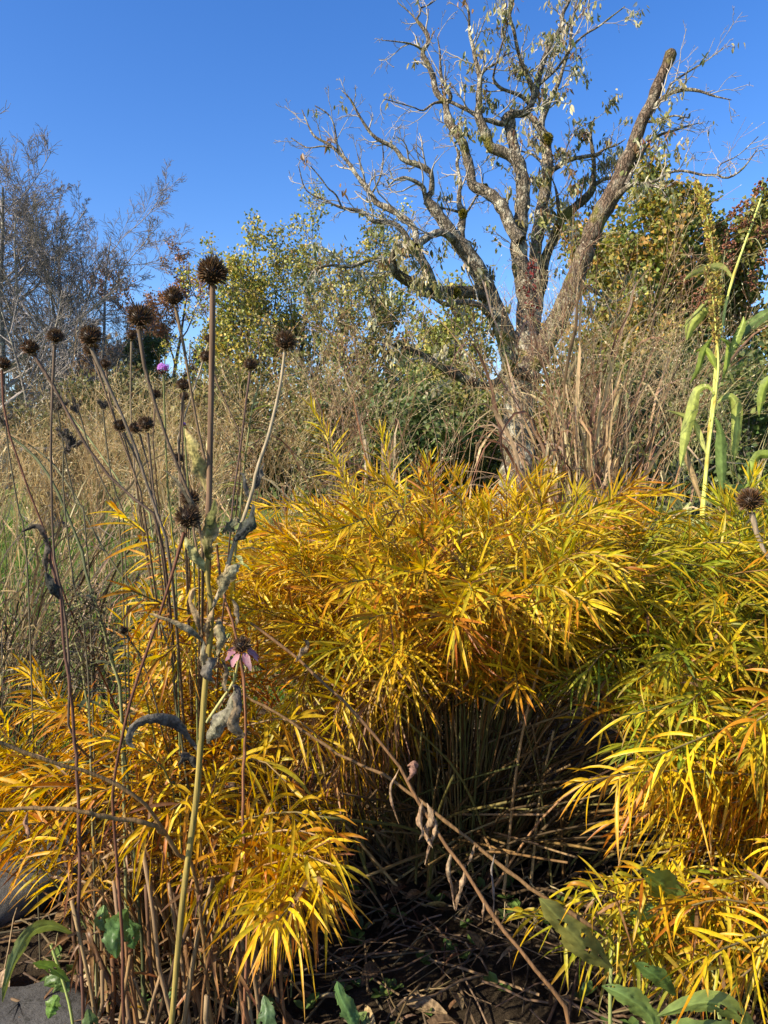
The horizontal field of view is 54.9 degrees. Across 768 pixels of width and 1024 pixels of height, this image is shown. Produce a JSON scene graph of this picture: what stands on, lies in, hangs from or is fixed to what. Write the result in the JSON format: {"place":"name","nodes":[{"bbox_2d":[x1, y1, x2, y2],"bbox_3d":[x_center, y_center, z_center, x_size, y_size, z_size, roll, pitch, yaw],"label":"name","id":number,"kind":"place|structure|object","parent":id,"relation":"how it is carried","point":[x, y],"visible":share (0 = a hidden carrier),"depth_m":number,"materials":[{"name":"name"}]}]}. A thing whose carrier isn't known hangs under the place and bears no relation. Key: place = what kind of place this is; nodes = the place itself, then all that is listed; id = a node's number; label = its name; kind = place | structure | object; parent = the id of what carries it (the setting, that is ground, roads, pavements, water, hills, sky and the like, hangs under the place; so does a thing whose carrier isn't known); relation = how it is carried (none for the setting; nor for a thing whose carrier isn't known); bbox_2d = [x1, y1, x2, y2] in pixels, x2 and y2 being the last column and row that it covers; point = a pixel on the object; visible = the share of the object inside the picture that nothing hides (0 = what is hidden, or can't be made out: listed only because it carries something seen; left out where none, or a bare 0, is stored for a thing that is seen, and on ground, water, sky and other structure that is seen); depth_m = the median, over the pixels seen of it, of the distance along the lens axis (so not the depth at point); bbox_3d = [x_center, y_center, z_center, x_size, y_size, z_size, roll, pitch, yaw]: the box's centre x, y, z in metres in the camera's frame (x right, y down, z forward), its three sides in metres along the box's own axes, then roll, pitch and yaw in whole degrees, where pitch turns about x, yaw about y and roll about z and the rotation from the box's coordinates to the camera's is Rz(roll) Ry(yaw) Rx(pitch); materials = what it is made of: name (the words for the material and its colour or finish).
{"place":"outdoors","nodes":[
{"label":"outdoors","id":0,"kind":"place"},
{"bbox_2d":[0,517,369,830],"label":"lawn grass","id":1,"kind":"structure","parent":0,"point":[10,539],"depth_m":5.08,"materials":[{"name":"plant"}]},
{"bbox_2d":[0,471,766,798],"bbox_3d":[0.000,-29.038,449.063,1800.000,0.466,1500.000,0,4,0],"label":"lawn","id":2,"kind":"structure","parent":0,"point":[128,509],"depth_m":14.18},
{"bbox_2d":[0,385,90,533],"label":"grass clump","id":3,"kind":"object","parent":2,"relation":"on","point":[1,463],"visible":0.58,"depth_m":9.04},
{"bbox_2d":[19,447,75,529],"bbox_3d":[-4.745,-0.310,10.502,0.780,1.200,0.780,0,4,0],"label":"bird bath","id":4,"kind":"object","parent":2,"relation":"on","point":[20,450],"visible":0.21,"depth_m":10.38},
{"bbox_2d":[0,386,97,498],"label":"leafy bush","id":5,"kind":"object","parent":2,"relation":"on","point":[47,415],"visible":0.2,"depth_m":18.14,"materials":[{"name":"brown plant"}]},
{"bbox_2d":[0,283,103,432],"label":"bare tree","id":6,"kind":"object","parent":2,"relation":"on","point":[57,371],"visible":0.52,"depth_m":21.49,"materials":[{"name":"grey plant"}]},
{"bbox_2d":[0,410,116,540],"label":"grass clump","id":7,"kind":"object","parent":2,"relation":"on","point":[44,504],"visible":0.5,"depth_m":8.97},
{"bbox_2d":[0,123,128,420],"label":"bare tree","id":8,"kind":"object","parent":2,"relation":"on","point":[11,229],"visible":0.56,"depth_m":26.53,"materials":[{"name":"brown plant"}]},
{"bbox_2d":[0,147,134,416],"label":"bare tree","id":9,"kind":"object","parent":2,"relation":"on","point":[19,237],"visible":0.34,"depth_m":30.05,"materials":[{"name":"grey plant"}]},
{"bbox_2d":[0,359,141,694],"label":"grass clump","id":10,"kind":"object","parent":2,"relation":"on","point":[8,553],"visible":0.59,"depth_m":2.91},
{"bbox_2d":[14,317,136,472],"bbox_3d":[-15.272,-5.679,37.767,5.935,8.469,5.469,0,4,0],"label":"rusty tree","id":11,"kind":"object","parent":2,"relation":"on","point":[82,365],"visible":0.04,"depth_m":37.28,"materials":[{"name":"brown plant"}]},
{"bbox_2d":[0,100,154,488],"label":"bare tree","id":12,"kind":"object","parent":2,"relation":"on","point":[3,350],"visible":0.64,"depth_m":26.47,"materials":[{"name":"brown plant"}]},
{"bbox_2d":[0,158,218,481],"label":"bare tree","id":13,"kind":"object","parent":2,"relation":"on","point":[114,354],"visible":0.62,"depth_m":29.33,"materials":[{"name":"brown plant"}]},
{"bbox_2d":[32,374,187,538],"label":"grass clump","id":14,"kind":"object","parent":2,"relation":"on","point":[98,502],"visible":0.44,"depth_m":9.16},
{"bbox_2d":[0,322,231,679],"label":"grass clump","id":15,"kind":"object","parent":2,"relation":"on","point":[66,422],"visible":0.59,"depth_m":3.04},
{"bbox_2d":[56,358,193,505],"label":"leafy bush","id":16,"kind":"object","parent":2,"relation":"on","point":[81,387],"visible":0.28,"depth_m":15.74,"materials":[{"name":"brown plant"}]},
{"bbox_2d":[107,329,179,482],"bbox_3d":[-9.282,-3.875,29.828,4.160,7.043,4.154,3,5,38],"label":"evergreen tree","id":17,"kind":"object","parent":2,"relation":"on","point":[151,357],"visible":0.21,"depth_m":29.19,"materials":[{"name":"green plant"}]},
{"bbox_2d":[54,389,233,538],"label":"grass clump","id":18,"kind":"object","parent":2,"relation":"on","point":[162,473],"visible":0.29,"depth_m":9.03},
{"bbox_2d":[6,446,306,740],"bbox_3d":[-0.653,0.298,2.366,0.816,1.036,0.953,0,4,-6],"label":"grass clump","id":19,"kind":"object","parent":2,"relation":"on","point":[91,499],"visible":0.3,"depth_m":2.39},
{"bbox_2d":[86,232,234,481],"bbox_3d":[-10.020,-6.988,35.116,6.481,11.471,5.939,0,4,0],"label":"rusty tree","id":20,"kind":"object","parent":2,"relation":"on","point":[162,330],"visible":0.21,"depth_m":34.57,"materials":[{"name":"brown plant"}]},
{"bbox_2d":[21,319,359,691],"bbox_3d":[-0.689,0.011,2.963,1.214,1.422,1.329,0,4,0],"label":"grass clump","id":21,"kind":"object","parent":2,"relation":"on","point":[162,494],"visible":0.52,"depth_m":2.83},
{"bbox_2d":[134,377,265,536],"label":"grass clump","id":22,"kind":"object","parent":2,"relation":"on","point":[204,507],"visible":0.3,"depth_m":9.22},
{"bbox_2d":[134,366,293,509],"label":"clump","id":23,"kind":"object","parent":2,"relation":"on","point":[253,378],"visible":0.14,"depth_m":14.78,"materials":[{"name":"brown plant"}]},
{"bbox_2d":[82,322,380,686],"bbox_3d":[-0.466,0.037,2.983,1.422,1.461,1.020,4,5,43],"label":"grass clump","id":24,"kind":"object","parent":2,"relation":"on","point":[243,444],"visible":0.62,"depth_m":2.92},
{"bbox_2d":[158,208,308,494],"bbox_3d":[-5.073,-4.716,22.084,5.287,8.615,3.588,1,4,11],"label":"yellow leaved tree","id":25,"kind":"object","parent":2,"relation":"on","point":[232,313],"visible":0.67,"depth_m":21.60,"materials":[{"name":"green plant"}]},
{"bbox_2d":[197,339,344,505],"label":"leafy bush","id":26,"kind":"object","parent":2,"relation":"on","point":[282,400],"visible":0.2,"depth_m":15.33,"materials":[{"name":"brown plant"}]},
{"bbox_2d":[218,178,414,488],"bbox_3d":[-2.189,-5.519,22.968,5.653,10.158,4.593,2,4,24],"label":"yellow leaved tree","id":27,"kind":"object","parent":2,"relation":"on","point":[296,315],"visible":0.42,"depth_m":22.82,"materials":[{"name":"green plant"}]},
{"bbox_2d":[267,353,403,512],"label":"leafy bush","id":28,"kind":"object","parent":2,"relation":"on","point":[337,402],"visible":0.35,"depth_m":13.12,"materials":[{"name":"green plant"}]},
{"bbox_2d":[199,255,500,540],"bbox_3d":[-0.098,-0.205,3.093,1.356,1.802,1.112,-3,5,-39],"label":"grass clump","id":29,"kind":"object","parent":2,"relation":"on","point":[363,438],"visible":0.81,"depth_m":3.06,"materials":[{"name":"plant"}]},
{"bbox_2d":[283,219,425,428],"bbox_3d":[-0.544,-3.856,18.967,3.908,7.306,3.093,-3,5,-36],"label":"yellow leaved tree","id":30,"kind":"object","parent":2,"relation":"on","point":[397,310],"visible":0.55,"depth_m":18.48,"materials":[{"name":"green plant"}]},
{"bbox_2d":[0,526,767,1023],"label":"garden bed","id":31,"kind":"object","parent":2,"relation":"on","point":[328,1010],"visible":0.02,"depth_m":1.35,"materials":[{"name":"soil"}]},
{"bbox_2d":[0,411,40,959],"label":"dried flower","id":32,"kind":"object","parent":31,"relation":"on","point":[3,421],"visible":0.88,"depth_m":1.26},
{"bbox_2d":[2,919,73,1023],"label":"strap leaf plant","id":33,"kind":"object","parent":31,"relation":"on","point":[57,979],"visible":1,"depth_m":1.05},
{"bbox_2d":[0,819,89,926],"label":"flat stone","id":34,"kind":"object","parent":31,"relation":"on","point":[7,910],"visible":0.26,"depth_m":1.46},
{"bbox_2d":[0,981,92,1023],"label":"flat stone","id":35,"kind":"object","parent":31,"relation":"on","point":[29,1007],"visible":0.75,"depth_m":1.17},
{"bbox_2d":[21,524,84,1023],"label":"dead stalk","id":36,"kind":"object","parent":31,"relation":"on","point":[52,585],"visible":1,"depth_m":1.03,"materials":[{"name":"brown plant"}]},
{"bbox_2d":[32,614,107,1010],"bbox_3d":[-0.502,0.493,1.186,0.129,0.648,0.096,0,4,0],"label":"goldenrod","id":37,"kind":"object","parent":31,"relation":"on","point":[76,650],"visible":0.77,"depth_m":1.17,"materials":[{"name":"brown plant"}]},
{"bbox_2d":[0,356,144,791],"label":"coneflower","id":38,"kind":"object","parent":31,"relation":"on","point":[5,362],"visible":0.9,"depth_m":1.10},
{"bbox_2d":[49,391,99,985],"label":"dried flower","id":39,"kind":"object","parent":31,"relation":"on","point":[57,406],"visible":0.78,"depth_m":1.21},
{"bbox_2d":[55,426,97,1014],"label":"dried flower","id":40,"kind":"object","parent":31,"relation":"on","point":[71,443],"visible":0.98,"depth_m":1.11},
{"bbox_2d":[11,436,147,1009],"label":"green stem","id":41,"kind":"object","parent":31,"relation":"on","point":[143,989],"visible":0.62,"depth_m":1.17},
{"bbox_2d":[44,567,143,1004],"bbox_3d":[-0.445,0.450,1.140,0.160,0.741,0.096,0,4,0],"label":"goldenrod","id":42,"kind":"object","parent":31,"relation":"on","point":[85,600],"visible":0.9,"depth_m":1.11,"materials":[{"name":"brown plant"}]},
{"bbox_2d":[45,327,144,818],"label":"coneflower","id":43,"kind":"object","parent":31,"relation":"on","point":[55,335],"visible":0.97,"depth_m":1.05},
{"bbox_2d":[70,396,130,918],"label":"dried flower","id":44,"kind":"object","parent":31,"relation":"on","point":[76,408],"visible":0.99,"depth_m":1.21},
{"bbox_2d":[20,338,185,794],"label":"coneflower","id":45,"kind":"object","parent":31,"relation":"on","point":[30,347],"visible":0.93,"depth_m":1.04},
{"bbox_2d":[0,741,213,1023],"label":"forked stem","id":46,"kind":"object","parent":31,"relation":"on","point":[159,827],"visible":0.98,"depth_m":0.93,"materials":[{"name":"brown plant"}]},
{"bbox_2d":[82,905,140,1023],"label":"nettle leaf plant","id":47,"kind":"object","parent":31,"relation":"on","point":[111,938],"visible":0.94,"depth_m":1.05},
{"bbox_2d":[97,399,135,974],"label":"dried flower","id":48,"kind":"object","parent":31,"relation":"on","point":[103,405],"visible":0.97,"depth_m":1.21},
{"bbox_2d":[28,443,214,997],"bbox_3d":[-0.455,0.351,1.243,0.374,0.932,0.033,1,4,21],"label":"green stem","id":49,"kind":"object","parent":31,"relation":"on","point":[168,647],"visible":0.64,"depth_m":1.21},
{"bbox_2d":[70,414,174,891],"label":"coneflower","id":50,"kind":"object","parent":31,"relation":"on","point":[89,439],"visible":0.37,"depth_m":1.35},
{"bbox_2d":[0,484,252,810],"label":"grass clump","id":51,"kind":"object","parent":31,"relation":"on","point":[97,674],"visible":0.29,"depth_m":1.92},
{"bbox_2d":[82,344,182,822],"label":"coneflower","id":52,"kind":"object","parent":31,"relation":"on","point":[87,350],"visible":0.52,"depth_m":1.11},
{"bbox_2d":[77,323,189,819],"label":"coneflower","id":53,"kind":"object","parent":31,"relation":"on","point":[91,334],"visible":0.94,"depth_m":1.01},
{"bbox_2d":[0,523,279,818],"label":"grass clump","id":54,"kind":"object","parent":31,"relation":"on","point":[94,668],"visible":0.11,"depth_m":1.84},
{"bbox_2d":[100,359,182,848],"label":"coneflower","id":55,"kind":"object","parent":31,"relation":"on","point":[105,363],"visible":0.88,"depth_m":1.20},
{"bbox_2d":[0,398,289,811],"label":"grass clump","id":56,"kind":"object","parent":31,"relation":"on","point":[38,624],"visible":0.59,"depth_m":1.78,"materials":[{"name":"plant"}]},
{"bbox_2d":[126,329,171,732],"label":"coneflower","id":57,"kind":"object","parent":31,"relation":"on","point":[132,335],"visible":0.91,"depth_m":1.24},
{"bbox_2d":[129,421,183,815],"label":"coneflower","id":58,"kind":"object","parent":31,"relation":"on","point":[134,428],"visible":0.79,"depth_m":1.14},
{"bbox_2d":[111,503,202,1023],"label":"coneflower","id":59,"kind":"object","parent":31,"relation":"on","point":[187,517],"visible":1,"depth_m":0.95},
{"bbox_2d":[136,416,182,780],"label":"coneflower","id":60,"kind":"object","parent":31,"relation":"on","point":[144,423],"visible":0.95,"depth_m":1.08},
{"bbox_2d":[126,301,203,719],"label":"coneflower","id":61,"kind":"object","parent":31,"relation":"on","point":[140,317],"visible":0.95,"depth_m":0.97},
{"bbox_2d":[157,363,183,1008],"bbox_3d":[-0.338,0.294,1.171,0.022,1.048,0.019,2,5,33],"label":"verbena","id":62,"kind":"object","parent":31,"relation":"on","point":[160,366],"visible":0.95,"depth_m":1.16,"materials":[{"name":"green plant"}]},
{"bbox_2d":[175,378,193,790],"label":"coneflower","id":63,"kind":"object","parent":31,"relation":"on","point":[182,384],"visible":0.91,"depth_m":1.09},
{"bbox_2d":[0,500,372,1023],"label":"bluestar shrub","id":64,"kind":"object","parent":31,"relation":"on","point":[276,879],"visible":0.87,"depth_m":1.15,"materials":[{"name":"yellow plant"}]},
{"bbox_2d":[163,285,210,820],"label":"coneflower","id":65,"kind":"object","parent":31,"relation":"on","point":[173,296],"visible":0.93,"depth_m":0.99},
{"bbox_2d":[179,488,200,731],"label":"coneflower","id":66,"kind":"object","parent":31,"relation":"on","point":[194,495],"visible":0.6,"depth_m":1.01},
{"bbox_2d":[183,422,201,973],"bbox_3d":[-0.318,0.334,1.225,0.020,0.961,0.009,0,4,0],"label":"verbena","id":67,"kind":"object","parent":31,"relation":"on","point":[195,624],"visible":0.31,"depth_m":1.22,"materials":[{"name":"brown plant"}]},
{"bbox_2d":[125,253,297,1023],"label":"coneflower","id":68,"kind":"object","parent":31,"relation":"on","point":[211,271],"visible":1,"depth_m":0.95,"materials":[{"name":"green plant"}]},
{"bbox_2d":[199,349,240,702],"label":"coneflower","id":69,"kind":"object","parent":31,"relation":"on","point":[204,355],"visible":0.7,"depth_m":1.29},
{"bbox_2d":[206,357,257,873],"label":"coneflower","id":70,"kind":"object","parent":31,"relation":"on","point":[250,363],"visible":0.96,"depth_m":1.09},
{"bbox_2d":[216,545,248,1023],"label":"dead stalk","id":71,"kind":"object","parent":31,"relation":"on","point":[243,764],"visible":0.7,"depth_m":1.07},
{"bbox_2d":[211,360,285,917],"bbox_3d":[-0.247,0.267,1.366,0.146,1.077,0.142,1,4,19],"label":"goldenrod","id":72,"kind":"object","parent":31,"relation":"on","point":[240,499],"visible":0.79,"depth_m":1.34,"materials":[{"name":"brown plant"}]},
{"bbox_2d":[128,382,465,720],"bbox_3d":[-0.249,0.144,2.594,1.100,1.187,0.916,0,4,0],"label":"grass clump","id":73,"kind":"object","parent":31,"relation":"on","point":[283,502],"visible":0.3,"depth_m":2.47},
{"bbox_2d":[256,981,359,1023],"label":"dock plant","id":74,"kind":"object","parent":31,"relation":"on","point":[349,1013],"visible":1,"depth_m":0.97,"materials":[{"name":"green plant"}]},
{"bbox_2d":[39,875,682,1023],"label":"ground cover","id":75,"kind":"object","parent":31,"relation":"on","point":[364,1018],"visible":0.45,"depth_m":1.31,"materials":[{"name":"brown plant"}]},
{"bbox_2d":[0,639,763,1023],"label":"fallen leaves","id":76,"kind":"object","parent":31,"relation":"on","point":[426,1005],"visible":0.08,"depth_m":1.34,"materials":[{"name":"brown plant"}]},
{"bbox_2d":[0,648,767,1023],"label":"twig litter","id":77,"kind":"object","parent":31,"relation":"on","point":[436,962],"visible":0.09,"depth_m":1.35,"materials":[{"name":"wood"}]},
{"bbox_2d":[307,386,484,676],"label":"grass clump","id":78,"kind":"object","parent":31,"relation":"on","point":[411,465],"visible":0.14,"depth_m":2.59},
{"bbox_2d":[250,622,570,1023],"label":"dead stalk","id":79,"kind":"object","parent":31,"relation":"on","point":[429,815],"visible":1,"depth_m":1.00,"materials":[{"name":"dry plant stem"},{"name":"dry seed pod"}]},
{"bbox_2d":[294,239,547,525],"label":"grass clump","id":80,"kind":"object","parent":31,"relation":"on","point":[485,440],"visible":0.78,"depth_m":2.78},
{"bbox_2d":[246,695,601,933],"bbox_3d":[0.037,0.426,1.062,0.535,0.281,0.030,1,4,18],"label":"dead stalk","id":81,"kind":"object","parent":31,"relation":"on","point":[512,874],"visible":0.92,"depth_m":1.04,"materials":[{"name":"brown plant"}]},
{"bbox_2d":[118,392,767,931],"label":"bluestar shrub","id":82,"kind":"object","parent":31,"relation":"on","point":[404,628],"visible":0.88,"depth_m":1.38,"materials":[{"name":"yellow plant"}]},
{"bbox_2d":[374,120,764,548],"bbox_3d":[0.679,-0.350,2.667,1.273,1.785,1.368,3,5,38],"label":"grass clump","id":83,"kind":"object","parent":31,"relation":"on","point":[577,360],"visible":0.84,"depth_m":2.62,"materials":[{"name":"plant"}]},
{"bbox_2d":[388,303,767,646],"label":"grass clump","id":84,"kind":"object","parent":31,"relation":"on","point":[662,472],"visible":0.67,"depth_m":2.55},
{"bbox_2d":[451,217,767,667],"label":"grass clump","id":85,"kind":"object","parent":31,"relation":"on","point":[587,468],"visible":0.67,"depth_m":2.54,"materials":[{"name":"plant"}]},
{"bbox_2d":[666,177,767,536],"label":"sorghum","id":86,"kind":"object","parent":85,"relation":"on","point":[714,291],"visible":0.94,"depth_m":2.18,"materials":[{"name":"green plant"}]},
{"bbox_2d":[478,242,767,544],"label":"grass clump","id":87,"kind":"object","parent":31,"relation":"on","point":[624,440],"visible":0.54,"depth_m":2.90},
{"bbox_2d":[501,843,767,1023],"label":"bluestar shrub","id":88,"kind":"object","parent":31,"relation":"on","point":[664,947],"visible":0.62,"depth_m":1.09,"materials":[{"name":"yellow plant"}]},
{"bbox_2d":[539,867,753,1023],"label":"broadleaf plant","id":89,"kind":"object","parent":31,"relation":"on","point":[634,999],"visible":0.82,"depth_m":0.99,"materials":[{"name":"green plant"}]},
{"bbox_2d":[534,458,767,877],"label":"bluestar shrub","id":90,"kind":"object","parent":31,"relation":"on","point":[735,667],"visible":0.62,"depth_m":1.22,"materials":[{"name":"yellow plant"}]},
{"bbox_2d":[556,662,767,1023],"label":"bluestar shrub","id":91,"kind":"object","parent":31,"relation":"on","point":[755,821],"visible":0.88,"depth_m":1.09,"materials":[{"name":"yellow plant"}]},
{"bbox_2d":[629,306,767,541],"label":"grass clump","id":92,"kind":"object","parent":31,"relation":"on","point":[729,430],"visible":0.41,"depth_m":2.79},
{"bbox_2d":[734,487,767,559],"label":"coneflower","id":93,"kind":"object","parent":31,"relation":"on","point":[750,499],"visible":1,"depth_m":1.30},
{"bbox_2d":[0,309,767,478],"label":"woods","id":94,"kind":"object","parent":2,"relation":"on","point":[18,404],"visible":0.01,"depth_m":41.82,"materials":[{"name":"green plant"}]},
{"bbox_2d":[327,364,486,516],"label":"leafy bush","id":95,"kind":"object","parent":2,"relation":"on","point":[415,420],"visible":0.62,"depth_m":12.26,"materials":[{"name":"green plant"}]},
{"bbox_2d":[380,269,502,501],"bbox_3d":[1.580,-2.712,16.948,3.097,5.311,3.058,3,5,42],"label":"yellow leaved tree","id":96,"kind":"object","parent":2,"relation":"on","point":[437,335],"visible":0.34,"depth_m":16.16,"materials":[{"name":"green plant"}]},
{"bbox_2d":[427,359,555,512],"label":"leafy bush","id":97,"kind":"object","parent":2,"relation":"on","point":[494,464],"visible":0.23,"depth_m":13.34,"materials":[{"name":"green plant"}]},
{"bbox_2d":[274,0,767,521],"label":"gnarled tree","id":98,"kind":"object","parent":2,"relation":"on","point":[514,226],"visible":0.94,"depth_m":10.36,"materials":[{"name":"brown plant"}]},
{"bbox_2d":[518,250,542,343],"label":"red creeper","id":99,"kind":"object","parent":98,"relation":"attached to","point":[532,266],"visible":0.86,"depth_m":10.38,"materials":[{"name":"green plant"}]},
{"bbox_2d":[476,339,677,502],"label":"clump","id":100,"kind":"object","parent":2,"relation":"on","point":[545,419],"visible":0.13,"depth_m":12.85,"materials":[{"name":"brown plant"}]},
{"bbox_2d":[539,335,699,498],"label":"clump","id":101,"kind":"object","parent":2,"relation":"on","point":[617,364],"visible":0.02,"depth_m":14.40,"materials":[{"name":"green plant"}]},
{"bbox_2d":[541,135,723,497],"bbox_3d":[6.491,-4.799,19.521,5.040,9.092,4.156,-2,4,-23],"label":"maple tree","id":102,"kind":"object","parent":2,"relation":"on","point":[656,250],"visible":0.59,"depth_m":18.82,"materials":[{"name":"green plant"}]},
{"bbox_2d":[582,331,765,514],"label":"clump","id":103,"kind":"object","parent":2,"relation":"on","point":[656,374],"visible":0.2,"depth_m":12.04,"materials":[{"name":"brown plant"}]},
{"bbox_2d":[582,338,767,516],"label":"clump","id":104,"kind":"object","parent":2,"relation":"on","point":[760,429],"visible":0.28,"depth_m":11.45,"materials":[{"name":"green plant"}]},
{"bbox_2d":[663,177,767,438],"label":"maple tree","id":105,"kind":"object","parent":2,"relation":"on","point":[749,248],"visible":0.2,"depth_m":20.39,"materials":[{"name":"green plant"}]},
{"bbox_2d":[746,285,767,427],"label":"maple tree","id":106,"kind":"object","parent":2,"relation":"on","point":[763,334],"visible":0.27,"depth_m":19.65,"materials":[{"name":"green plant"}]},
{"bbox_2d":[0,0,767,424],"label":"sky","id":107,"kind":"structure","parent":0,"point":[124,87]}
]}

